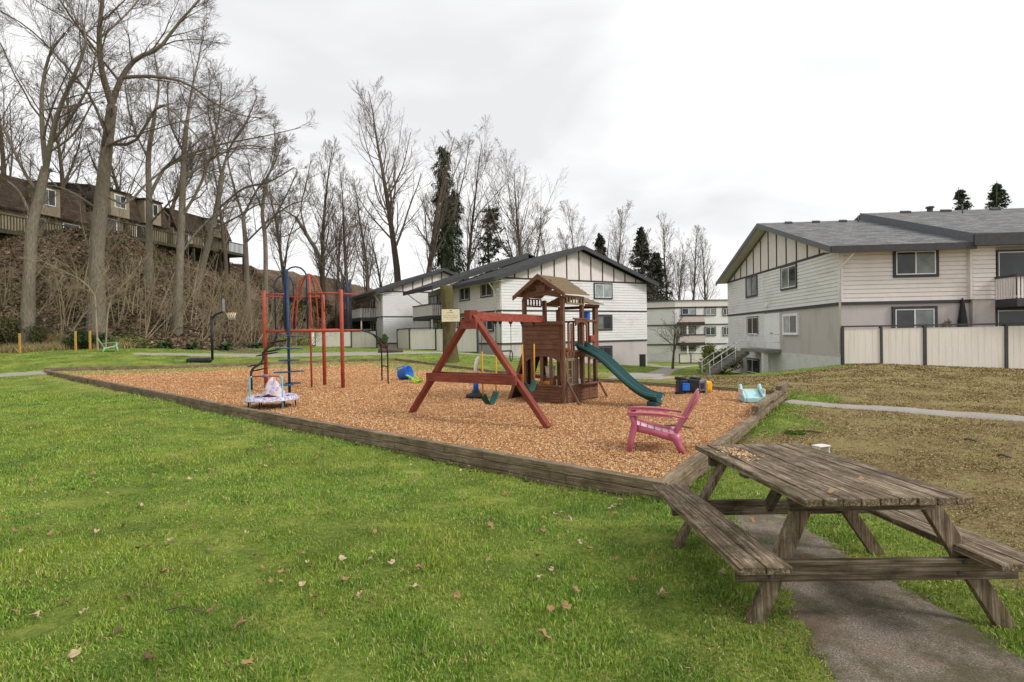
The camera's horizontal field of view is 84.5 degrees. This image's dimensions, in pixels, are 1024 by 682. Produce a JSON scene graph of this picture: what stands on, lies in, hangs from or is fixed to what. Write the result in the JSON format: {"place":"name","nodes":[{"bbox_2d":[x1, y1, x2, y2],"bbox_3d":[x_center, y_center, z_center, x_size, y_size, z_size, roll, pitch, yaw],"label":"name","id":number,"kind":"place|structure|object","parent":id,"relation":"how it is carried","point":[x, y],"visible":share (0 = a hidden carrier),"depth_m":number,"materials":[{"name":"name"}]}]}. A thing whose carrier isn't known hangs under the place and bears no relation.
{"place":"outdoors","nodes":[
{"label":"outdoors","id":0,"kind":"place"},
{"bbox_2d":[57,360,505,374],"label":"sparse grass","id":1,"kind":"structure","parent":0,"point":[302,365],"depth_m":24.43,"materials":[{"name":"green plant"}]},
{"bbox_2d":[0,228,1023,681],"bbox_3d":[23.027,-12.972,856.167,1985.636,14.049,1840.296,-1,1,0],"label":"ground","id":2,"kind":"structure","parent":0,"point":[58,622],"depth_m":5.05,"materials":[{"name":"green plant"}]},
{"bbox_2d":[0,49,40,175],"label":"bare tree","id":3,"kind":"object","parent":2,"relation":"on","point":[3,160],"visible":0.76,"depth_m":45.76,"materials":[{"name":"brown plant"}]},
{"bbox_2d":[0,312,60,347],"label":"shrub","id":4,"kind":"object","parent":2,"relation":"on","point":[10,332],"visible":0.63,"depth_m":29.72,"materials":[{"name":"green plant"}]},
{"bbox_2d":[9,190,78,276],"bbox_3d":[-29.527,-6.656,35.706,3.484,5.616,3.571,-1,1,20],"label":"sapling","id":5,"kind":"object","parent":2,"relation":"on","point":[55,243],"visible":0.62,"depth_m":35.90,"materials":[{"name":"plant"}]},
{"bbox_2d":[0,174,90,235],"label":"townhouse","id":6,"kind":"structure","parent":2,"relation":"on","point":[10,224],"depth_m":42.29,"materials":[{"name":"brown"}]},
{"bbox_2d":[5,68,97,187],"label":"bare tree","id":7,"kind":"object","parent":2,"relation":"on","point":[59,157],"visible":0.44,"depth_m":46.99,"materials":[{"name":"brown plant"}]},
{"bbox_2d":[0,332,138,352],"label":"dry grass","id":8,"kind":"structure","parent":2,"relation":"on","point":[48,345],"depth_m":29.85,"materials":[{"name":"green plant"}]},
{"bbox_2d":[22,254,127,349],"bbox_3d":[-22.358,-1.752,28.895,4.459,5.461,3.001,-1,1,0],"label":"sapling","id":9,"kind":"object","parent":2,"relation":"on","point":[94,306],"visible":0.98,"depth_m":29.15,"materials":[{"name":"brown plant"}]},
{"bbox_2d":[44,263,105,328],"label":"sapling","id":10,"kind":"object","parent":2,"relation":"on","point":[74,298],"visible":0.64,"depth_m":32.59,"materials":[{"name":"plant"}]},
{"bbox_2d":[31,244,120,343],"bbox_3d":[-23.566,-2.306,30.522,3.575,5.565,3.944,-1,1,0],"label":"sapling","id":11,"kind":"object","parent":2,"relation":"on","point":[63,321],"visible":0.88,"depth_m":30.42,"materials":[{"name":"brown plant"}]},
{"bbox_2d":[0,0,175,345],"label":"bare tree","id":12,"kind":"object","parent":2,"relation":"on","point":[28,305],"visible":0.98,"depth_m":29.67,"materials":[{"name":"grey plant"}]},
{"bbox_2d":[61,329,117,349],"bbox_3d":[-23.056,-0.042,30.330,2.899,1.201,1.751,-1,1,11],"label":"ivy","id":13,"kind":"object","parent":2,"relation":"on","point":[83,338],"visible":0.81,"depth_m":30.34,"materials":[{"name":"green plant"}]},
{"bbox_2d":[44,365,173,370],"bbox_3d":[-16.764,1.188,23.585,4.559,0.314,0.149,-1,1,-22],"label":"timber edging","id":14,"kind":"object","parent":2,"relation":"on","point":[108,368],"visible":0.53,"depth_m":23.50,"materials":[{"name":"brown wood"}]},
{"bbox_2d":[81,122,144,234],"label":"bare tree","id":15,"kind":"object","parent":2,"relation":"on","point":[115,180],"visible":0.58,"depth_m":48.48,"materials":[{"name":"brown plant"}]},
{"bbox_2d":[47,182,186,250],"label":"townhouse","id":16,"kind":"structure","parent":2,"relation":"on","point":[135,209],"depth_m":50.12,"materials":[{"name":"brown"}]},
{"bbox_2d":[95,255,156,346],"bbox_3d":[-19.770,-1.826,29.440,3.585,5.502,1.845,-1,1,18],"label":"sapling","id":17,"kind":"object","parent":2,"relation":"on","point":[108,284],"visible":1,"depth_m":29.54,"materials":[{"name":"brown plant"}]},
{"bbox_2d":[104,254,154,327],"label":"sapling","id":18,"kind":"object","parent":2,"relation":"on","point":[120,318],"visible":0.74,"depth_m":33.82,"materials":[{"name":"plant"}]},
{"bbox_2d":[104,244,166,316],"bbox_3d":[-23.598,-3.832,35.763,3.860,4.902,2.637,-1,1,12],"label":"sapling","id":19,"kind":"object","parent":2,"relation":"on","point":[139,270],"visible":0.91,"depth_m":35.28,"materials":[{"name":"plant"}]},
{"bbox_2d":[0,0,277,334],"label":"bare tree","id":20,"kind":"object","parent":2,"relation":"on","point":[101,198],"visible":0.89,"depth_m":32.58,"materials":[{"name":"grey plant"}]},
{"bbox_2d":[0,229,301,347],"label":"ground ivy","id":21,"kind":"object","parent":2,"relation":"on","point":[113,311],"visible":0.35,"depth_m":35.05,"materials":[{"name":"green plant"}]},
{"bbox_2d":[0,226,319,349],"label":"bushes","id":22,"kind":"object","parent":2,"relation":"on","point":[79,232],"visible":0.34,"depth_m":37.95,"materials":[{"name":"brown plant"}]},
{"bbox_2d":[130,273,195,338],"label":"sapling","id":23,"kind":"object","parent":2,"relation":"on","point":[147,327],"visible":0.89,"depth_m":33.90,"materials":[{"name":"plant"}]},
{"bbox_2d":[117,131,211,242],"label":"bare tree","id":24,"kind":"object","parent":2,"relation":"on","point":[174,201],"visible":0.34,"depth_m":55.43,"materials":[{"name":"brown plant"}]},
{"bbox_2d":[138,225,200,316],"bbox_3d":[-22.078,-4.468,35.613,2.322,6.009,5.108,-1,1,5],"label":"sapling","id":25,"kind":"object","parent":2,"relation":"on","point":[171,278],"visible":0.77,"depth_m":35.89,"materials":[{"name":"plant"}]},
{"bbox_2d":[154,265,211,336],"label":"sapling","id":26,"kind":"object","parent":2,"relation":"on","point":[177,304],"visible":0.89,"depth_m":34.42,"materials":[{"name":"plant"}]},
{"bbox_2d":[164,208,244,281],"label":"townhouse","id":27,"kind":"structure","parent":2,"relation":"on","point":[194,247],"depth_m":58.20,"materials":[{"name":"brown wood"}]},
{"bbox_2d":[123,0,289,335],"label":"bare tree","id":28,"kind":"object","parent":2,"relation":"on","point":[182,210],"visible":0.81,"depth_m":34.84,"materials":[{"name":"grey plant"}]},
{"bbox_2d":[94,45,318,287],"bbox_3d":[-21.404,-12.356,37.986,14.816,19.138,8.801,-1,1,0],"label":"bare tree","id":29,"kind":"object","parent":2,"relation":"on","point":[150,190],"visible":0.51,"depth_m":37.86,"materials":[{"name":"brown plant"}]},
{"bbox_2d":[186,299,235,362],"bbox_3d":[-14.531,-0.502,27.266,2.186,3.050,0.900,-1,1,-25],"label":"basketball hoop","id":30,"kind":"object","parent":2,"relation":"on","point":[199,360],"visible":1,"depth_m":27.21,"materials":[{"name":"black metal"}]},
{"bbox_2d":[186,136,242,283],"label":"bare tree","id":31,"kind":"object","parent":2,"relation":"on","point":[224,242],"visible":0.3,"depth_m":58.00,"materials":[{"name":"brown plant"}]},
{"bbox_2d":[189,269,249,339],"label":"sapling","id":32,"kind":"object","parent":2,"relation":"on","point":[212,301],"visible":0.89,"depth_m":36.46,"materials":[{"name":"plant"}]},
{"bbox_2d":[171,361,306,368],"bbox_3d":[-12.435,1.145,26.190,5.876,0.293,0.151,-2,1,-38],"label":"timber edging","id":33,"kind":"object","parent":2,"relation":"on","point":[226,364],"visible":0.53,"depth_m":25.76,"materials":[{"name":"wood"}]},
{"bbox_2d":[177,63,308,297],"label":"bare tree","id":34,"kind":"object","parent":2,"relation":"on","point":[217,206],"visible":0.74,"depth_m":41.73,"materials":[{"name":"brown plant"}]},
{"bbox_2d":[217,262,275,337],"bbox_3d":[-18.605,-2.780,39.451,3.519,5.479,4.096,0,1,40],"label":"sapling","id":35,"kind":"object","parent":2,"relation":"on","point":[245,300],"visible":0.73,"depth_m":39.75,"materials":[{"name":"plant"}]},
{"bbox_2d":[224,288,272,344],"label":"sapling","id":36,"kind":"object","parent":2,"relation":"on","point":[251,316],"visible":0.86,"depth_m":38.02,"materials":[{"name":"plant"}]},
{"bbox_2d":[227,293,270,345],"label":"sapling","id":37,"kind":"object","parent":2,"relation":"on","point":[236,343],"visible":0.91,"depth_m":36.82,"materials":[{"name":"plant"}]},
{"bbox_2d":[186,106,317,325],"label":"bare tree","id":38,"kind":"object","parent":2,"relation":"on","point":[245,247],"visible":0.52,"depth_m":47.73,"materials":[{"name":"brown plant"}]},
{"bbox_2d":[224,120,304,336],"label":"bare tree","id":39,"kind":"object","parent":2,"relation":"on","point":[265,260],"visible":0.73,"depth_m":45.77,"materials":[{"name":"grey plant"}]},
{"bbox_2d":[242,165,314,285],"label":"bare tree","id":40,"kind":"object","parent":2,"relation":"on","point":[277,238],"visible":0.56,"depth_m":63.52,"materials":[{"name":"brown plant"}]},
{"bbox_2d":[289,290,334,322],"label":"shrub","id":41,"kind":"object","parent":2,"relation":"on","point":[328,308],"visible":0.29,"depth_m":65.10,"materials":[{"name":"green plant"}]},
{"bbox_2d":[267,152,363,322],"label":"bare tree","id":42,"kind":"object","parent":2,"relation":"on","point":[305,233],"visible":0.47,"depth_m":69.64,"materials":[{"name":"grey plant"}]},
{"bbox_2d":[299,138,352,328],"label":"bare tree","id":43,"kind":"object","parent":2,"relation":"on","point":[322,277],"visible":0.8,"depth_m":63.88,"materials":[{"name":"brown plant"}]},
{"bbox_2d":[285,153,379,331],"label":"bare tree","id":44,"kind":"object","parent":2,"relation":"on","point":[345,250],"visible":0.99,"depth_m":60.91,"materials":[{"name":"brown plant"}]},
{"bbox_2d":[313,188,368,328],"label":"bare tree","id":45,"kind":"object","parent":2,"relation":"on","point":[337,287],"visible":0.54,"depth_m":65.43,"materials":[{"name":"brown plant"}]},
{"bbox_2d":[309,330,376,347],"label":"panel fence","id":46,"kind":"object","parent":2,"relation":"on","point":[360,339],"visible":0.6,"depth_m":55.73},
{"bbox_2d":[44,370,664,502],"bbox_3d":[-8.585,1.526,14.482,26.451,0.868,0.162,0,1,39],"label":"timber edging","id":47,"kind":"object","parent":2,"relation":"on","point":[562,473],"visible":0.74,"depth_m":8.25,"materials":[{"name":"brown wood"}]},
{"bbox_2d":[133,351,587,363],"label":"footpath","id":48,"kind":"structure","parent":2,"relation":"on","point":[296,354],"depth_m":32.26,"materials":[{"name":"concrete"}]},
{"bbox_2d":[341,170,390,292],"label":"bare tree","id":49,"kind":"object","parent":2,"relation":"on","point":[366,264],"visible":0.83,"depth_m":68.04,"materials":[{"name":"brown plant"}]},
{"bbox_2d":[358,209,393,287],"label":"bare tree","id":50,"kind":"object","parent":2,"relation":"on","point":[379,275],"visible":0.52,"depth_m":79.36,"materials":[{"name":"brown plant"}]},
{"bbox_2d":[333,75,434,281],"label":"bare tree","id":51,"kind":"object","parent":2,"relation":"on","point":[389,208],"visible":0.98,"depth_m":75.50,"materials":[{"name":"brown plant"}]},
{"bbox_2d":[343,268,468,348],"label":"apartment block","id":52,"kind":"structure","parent":2,"relation":"on","point":[387,310],"depth_m":61.32,"materials":[{"name":"grey paint"}]},
{"bbox_2d":[55,360,767,478],"bbox_3d":[-4.220,1.292,19.875,26.331,0.574,13.878,0,1,39],"label":"wood chip bed","id":53,"kind":"object","parent":2,"relation":"on","point":[501,392],"visible":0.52,"depth_m":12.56,"materials":[{"name":"brown wood"}]},
{"bbox_2d":[244,374,299,409],"bbox_3d":[-5.450,1.124,12.787,1.176,0.785,1.176,-1,1,-4],"label":"mini trampoline","id":54,"kind":"object","parent":53,"relation":"on","point":[250,398],"visible":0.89,"depth_m":12.40,"materials":[{"name":"white fabric"}]},
{"bbox_2d":[260,377,285,396],"bbox_3d":[-5.375,1.016,12.762,0.561,0.490,0.440,-1,1,0],"label":"jacket","id":55,"kind":"object","parent":54,"relation":"on","point":[273,387],"visible":0.87,"depth_m":12.64,"materials":[{"name":"white fabric"}]},
{"bbox_2d":[247,266,388,392],"bbox_3d":[-6.087,-0.378,17.428,2.959,3.690,4.302,-1,1,32],"label":"climbing frame","id":56,"kind":"object","parent":53,"relation":"on","point":[286,321],"visible":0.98,"depth_m":16.67,"materials":[{"name":"red paint"}]},
{"bbox_2d":[408,274,664,428],"bbox_3d":[0.848,-0.034,12.717,4.045,3.130,5.072,-1,1,37],"label":"wooden playset","id":57,"kind":"object","parent":53,"relation":"on","point":[546,337],"visible":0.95,"depth_m":13.39,"materials":[{"name":"brown wood"}]},
{"bbox_2d":[480,321,498,404],"bbox_3d":[-0.463,0.441,11.464,0.150,1.712,0.623,-1,1,31],"label":"belt swing","id":58,"kind":"object","parent":57,"relation":"hanging from","point":[493,399],"visible":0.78,"depth_m":11.52,"materials":[{"name":"green plastic"}]},
{"bbox_2d":[627,388,699,454],"bbox_3d":[2.178,1.130,8.161,1.025,0.896,0.718,-1,1,13],"label":"adirondack chair","id":59,"kind":"object","parent":53,"relation":"on","point":[669,433],"visible":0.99,"depth_m":7.93,"materials":[{"name":"pink plastic"}]},
{"bbox_2d":[675,376,711,393],"bbox_3d":[4.765,1.164,14.856,0.944,0.468,0.365,-1,1,-2],"label":"toy truck","id":60,"kind":"object","parent":53,"relation":"on","point":[684,385],"visible":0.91,"depth_m":14.71,"materials":[{"name":"black plastic"}]},
{"bbox_2d":[738,384,765,401],"bbox_3d":[5.667,1.221,13.293,0.540,0.395,0.450,-1,1,5],"label":"toy slide","id":61,"kind":"object","parent":53,"relation":"on","point":[753,395],"visible":0.9,"depth_m":13.27,"materials":[{"name":"teal plastic"}]},
{"bbox_2d":[397,327,478,352],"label":"panel fence","id":62,"kind":"object","parent":2,"relation":"on","point":[426,339],"visible":0.77,"depth_m":44.08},
{"bbox_2d":[402,129,483,272],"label":"bare tree","id":63,"kind":"object","parent":2,"relation":"on","point":[433,249],"visible":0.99,"depth_m":69.78,"materials":[{"name":"brown plant"}]},
{"bbox_2d":[427,145,463,272],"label":"conifer tree","id":64,"kind":"object","parent":2,"relation":"on","point":[444,251],"visible":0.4,"depth_m":71.46,"materials":[{"name":"green plant"}]},
{"bbox_2d":[440,285,459,362],"bbox_3d":[-3.036,-0.679,27.529,1.139,4.046,1.171,-1,1,0],"label":"wooden post","id":65,"kind":"object","parent":2,"relation":"on","point":[447,302],"visible":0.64,"depth_m":27.22,"materials":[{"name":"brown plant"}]},
{"bbox_2d":[441,308,459,321],"bbox_3d":[-2.925,-1.222,26.893,0.920,0.655,0.049,-1,1,-1],"label":"notice sign","id":66,"kind":"object","parent":65,"relation":"attached to","point":[450,315],"visible":1,"depth_m":26.88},
{"bbox_2d":[435,189,468,273],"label":"conifer tree","id":67,"kind":"object","parent":2,"relation":"on","point":[459,255],"visible":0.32,"depth_m":73.51,"materials":[{"name":"green plant"}]},
{"bbox_2d":[458,114,517,270],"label":"bare tree","id":68,"kind":"object","parent":2,"relation":"on","point":[469,257],"visible":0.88,"depth_m":75.67,"materials":[{"name":"brown plant"}]},
{"bbox_2d":[471,205,510,276],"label":"pine tree","id":69,"kind":"object","parent":2,"relation":"on","point":[490,247],"visible":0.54,"depth_m":77.70,"materials":[{"name":"green plant"}]},
{"bbox_2d":[0,332,1023,404],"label":"grass","id":70,"kind":"structure","parent":2,"relation":"on","point":[77,393],"depth_m":25.06,"materials":[{"name":"green plant"}]},
{"bbox_2d":[470,138,567,259],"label":"bare tree","id":71,"kind":"object","parent":2,"relation":"on","point":[518,247],"visible":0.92,"depth_m":74.00,"materials":[{"name":"brown plant"}]},
{"bbox_2d":[403,245,658,365],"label":"apartment block","id":72,"kind":"structure","parent":2,"relation":"on","point":[618,290],"depth_m":48.78,"materials":[{"name":"grey paint"}]},
{"bbox_2d":[593,283,612,298],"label":"window","id":73,"kind":"structure","parent":72,"relation":"in","point":[601,290],"depth_m":48.84,"materials":[{"name":"glass"}]},
{"bbox_2d":[598,314,612,330],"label":"window","id":74,"kind":"structure","parent":72,"relation":"in","point":[605,322],"depth_m":48.99,"materials":[{"name":"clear glass"}]},
{"bbox_2d":[496,202,573,254],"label":"bare tree","id":75,"kind":"object","parent":2,"relation":"on","point":[543,247],"visible":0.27,"depth_m":82.03,"materials":[{"name":"brown plant"}]},
{"bbox_2d":[548,201,597,251],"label":"bare tree","id":76,"kind":"object","parent":2,"relation":"on","point":[572,238],"visible":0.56,"depth_m":87.07,"materials":[{"name":"brown plant"}]},
{"bbox_2d":[595,201,652,271],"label":"bare tree","id":77,"kind":"object","parent":2,"relation":"on","point":[619,256],"visible":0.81,"depth_m":84.09,"materials":[{"name":"brown plant"}]},
{"bbox_2d":[628,226,667,300],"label":"conifer tree","id":78,"kind":"object","parent":2,"relation":"on","point":[640,237],"visible":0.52,"depth_m":85.42,"materials":[{"name":"green plant"}]},
{"bbox_2d":[646,252,672,301],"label":"conifer tree","id":79,"kind":"object","parent":2,"relation":"on","point":[659,279],"visible":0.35,"depth_m":89.27,"materials":[{"name":"green plant"}]},
{"bbox_2d":[608,364,711,378],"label":"footpath","id":80,"kind":"structure","parent":2,"relation":"on","point":[661,372],"depth_m":24.97,"materials":[{"name":"concrete"}]},
{"bbox_2d":[653,211,682,299],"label":"bare tree","id":81,"kind":"object","parent":2,"relation":"on","point":[664,252],"visible":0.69,"depth_m":91.32,"materials":[{"name":"brown plant"}]},
{"bbox_2d":[649,311,693,368],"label":"bare tree","id":82,"kind":"object","parent":2,"relation":"on","point":[677,337],"visible":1,"depth_m":47.29,"materials":[{"name":"brown plant"}]},
{"bbox_2d":[655,227,696,299],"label":"bare tree","id":83,"kind":"object","parent":2,"relation":"on","point":[682,269],"visible":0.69,"depth_m":100.17,"materials":[{"name":"brown plant"}]},
{"bbox_2d":[646,299,728,361],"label":"apartment block","id":84,"kind":"structure","parent":2,"relation":"on","point":[707,320],"depth_m":78.17,"materials":[{"name":"white paint"}]},
{"bbox_2d":[591,378,787,393],"bbox_3d":[4.802,1.371,16.555,0.136,0.305,6.292,-2,1,-44],"label":"timber edging","id":85,"kind":"object","parent":2,"relation":"on","point":[661,384],"visible":0.31,"depth_m":16.69,"materials":[{"name":"wood"}]},
{"bbox_2d":[677,225,709,299],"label":"bare tree","id":86,"kind":"object","parent":2,"relation":"on","point":[695,282],"visible":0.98,"depth_m":96.18,"materials":[{"name":"brown plant"}]},
{"bbox_2d":[689,227,720,299],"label":"bare tree","id":87,"kind":"object","parent":2,"relation":"on","point":[706,296],"visible":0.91,"depth_m":97.10,"materials":[{"name":"brown plant"}]},
{"bbox_2d":[696,342,742,373],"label":"shrub","id":88,"kind":"object","parent":2,"relation":"on","point":[705,353],"visible":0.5,"depth_m":41.77,"materials":[{"name":"green plant"}]},
{"bbox_2d":[659,381,787,502],"bbox_3d":[4.337,1.454,10.319,0.161,0.655,9.936,-1,1,33],"label":"timber edging","id":89,"kind":"object","parent":2,"relation":"on","point":[692,468],"visible":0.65,"depth_m":8.76,"materials":[{"name":"brown wood"}]},
{"bbox_2d":[682,363,1023,679],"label":"dead thatch","id":90,"kind":"object","parent":2,"relation":"on","point":[869,371],"visible":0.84,"depth_m":10.56,"materials":[{"name":"brown plant"}]},
{"bbox_2d":[702,206,1023,375],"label":"apartment block","id":91,"kind":"structure","parent":2,"relation":"on","point":[799,294],"depth_m":28.62,"materials":[{"name":"grey paint"}]},
{"bbox_2d":[745,274,757,297],"bbox_3d":[16.928,-3.861,39.792,0.120,1.530,2.343,-1,1,5],"label":"window","id":92,"kind":"structure","parent":91,"relation":"in","point":[751,282],"depth_m":39.77,"materials":[{"name":"glass"}]},
{"bbox_2d":[771,315,778,348],"bbox_3d":[16.658,-0.577,35.636,0.100,2.162,1.203,-1,1,5],"label":"door","id":93,"kind":"structure","parent":91,"relation":"in","point":[775,318],"depth_m":35.60,"materials":[{"name":"white paint"}]},
{"bbox_2d":[780,262,797,290],"bbox_3d":[16.419,-3.791,33.413,0.120,1.473,2.294,-1,1,5],"label":"window","id":94,"kind":"structure","parent":91,"relation":"in","point":[788,273],"depth_m":33.38,"materials":[{"name":"glass"}]},
{"bbox_2d":[782,313,798,334],"bbox_3d":[16.460,-0.983,33.336,0.120,1.248,2.099,-1,1,5],"label":"window","id":95,"kind":"structure","parent":91,"relation":"in","point":[790,322],"depth_m":33.24,"materials":[{"name":"white paint"}]},
{"bbox_2d":[891,306,937,327],"bbox_3d":[19.426,-0.725,27.168,2.055,1.910,0.120,-1,1,5],"label":"window","id":96,"kind":"structure","parent":91,"relation":"in","point":[900,315],"depth_m":27.15,"materials":[{"name":"grey glass"}]},
{"bbox_2d":[892,250,938,277],"bbox_3d":[19.440,-3.768,27.128,2.081,1.388,0.120,-1,1,5],"label":"window","id":97,"kind":"structure","parent":91,"relation":"in","point":[924,263],"depth_m":27.11,"materials":[{"name":"glass"}]},
{"bbox_2d":[995,249,1023,298],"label":"balcony door","id":98,"kind":"structure","parent":91,"relation":"in","point":[1008,262],"depth_m":26.78,"materials":[{"name":"white paint"}]},
{"bbox_2d":[995,307,1023,325],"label":"window","id":99,"kind":"structure","parent":91,"relation":"in","point":[1015,314],"depth_m":26.80,"materials":[{"name":"grey glass"}]},
{"bbox_2d":[730,514,1023,681],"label":"asphalt pad","id":100,"kind":"object","parent":2,"relation":"on","point":[877,631],"visible":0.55,"depth_m":3.03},
{"bbox_2d":[652,443,1023,627],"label":"picnic table","id":101,"kind":"object","parent":100,"relation":"on","point":[803,479],"visible":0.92,"depth_m":3.15,"materials":[{"name":"brown wood"}]},
{"bbox_2d":[785,399,1023,421],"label":"footpath","id":102,"kind":"structure","parent":2,"relation":"on","point":[1018,418],"depth_m":11.54,"materials":[{"name":"concrete"}]},
{"bbox_2d":[840,323,1023,368],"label":"panel fence","id":103,"kind":"object","parent":2,"relation":"on","point":[996,346],"visible":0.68,"depth_m":25.99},
{"bbox_2d":[952,187,973,209],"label":"fir tree","id":104,"kind":"object","parent":2,"relation":"on","point":[960,196],"visible":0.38,"depth_m":61.59,"materials":[{"name":"green plant"}]},
{"bbox_2d":[984,183,1012,208],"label":"fir tree","id":105,"kind":"object","parent":2,"relation":"on","point":[996,194],"visible":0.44,"depth_m":59.55,"materials":[{"name":"green plant"}]},
{"bbox_2d":[0,383,1023,681],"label":"grass","id":106,"kind":"structure","parent":0,"point":[90,595],"depth_m":4.05,"materials":[{"name":"green plant"}]},
{"bbox_2d":[0,0,1023,299],"label":"sky","id":107,"kind":"structure","parent":0,"point":[725,118],"materials":[{"name":"white"}]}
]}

